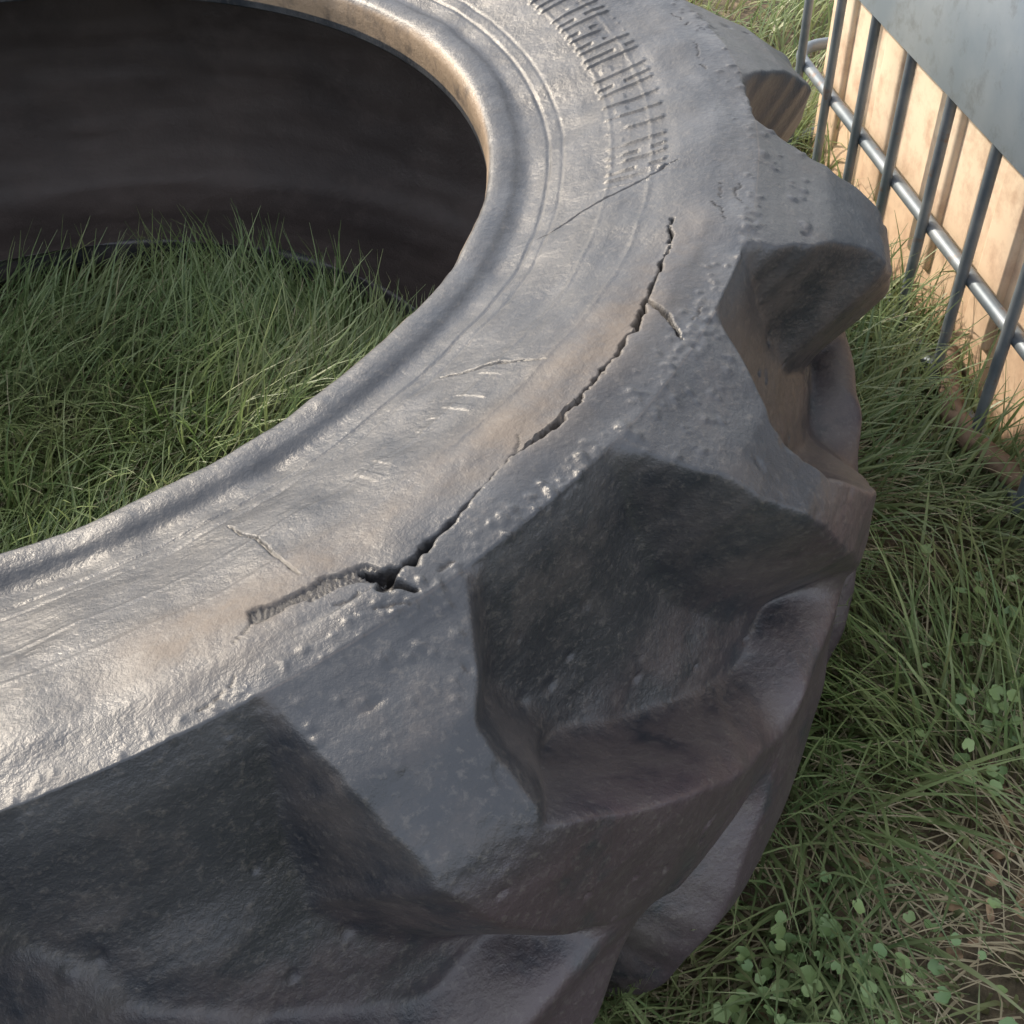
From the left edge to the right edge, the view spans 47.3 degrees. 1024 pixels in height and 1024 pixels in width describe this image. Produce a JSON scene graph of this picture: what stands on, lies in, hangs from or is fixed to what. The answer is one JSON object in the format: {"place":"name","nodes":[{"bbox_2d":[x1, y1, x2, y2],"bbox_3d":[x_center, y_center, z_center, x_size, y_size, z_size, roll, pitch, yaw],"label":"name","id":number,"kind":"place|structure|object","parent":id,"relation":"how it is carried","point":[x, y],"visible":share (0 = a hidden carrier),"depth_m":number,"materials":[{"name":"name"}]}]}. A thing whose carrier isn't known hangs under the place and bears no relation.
{"place":"outdoors","nodes":[
{"label":"outdoors","id":0,"kind":"place"},
{"bbox_2d":[0,0,1023,1023],"bbox_3d":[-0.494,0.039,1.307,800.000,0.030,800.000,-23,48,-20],"label":"ground","id":1,"kind":"structure","parent":0,"point":[1008,984],"depth_m":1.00,"materials":[{"name":"green plant"}]},
{"bbox_2d":[0,0,891,1023],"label":"tractor tyre","id":2,"kind":"object","parent":1,"relation":"on","point":[458,644],"visible":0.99,"depth_m":0.69,"materials":[{"name":"rubber"}]},
{"bbox_2d":[713,543,1023,1023],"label":"clover plant","id":3,"kind":"object","parent":1,"relation":"on","point":[779,946],"visible":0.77,"depth_m":0.90,"materials":[{"name":"green plant"}]},
{"bbox_2d":[757,686,1023,1023],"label":"fallen leaves","id":4,"kind":"object","parent":1,"relation":"on","point":[999,856],"visible":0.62,"depth_m":0.98,"materials":[{"name":"plant"}]},
{"bbox_2d":[788,0,1023,520],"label":"intermediate bulk container","id":5,"kind":"object","parent":1,"relation":"on","point":[922,101],"visible":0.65,"depth_m":1.35,"materials":[{"name":"metal"}]}
]}

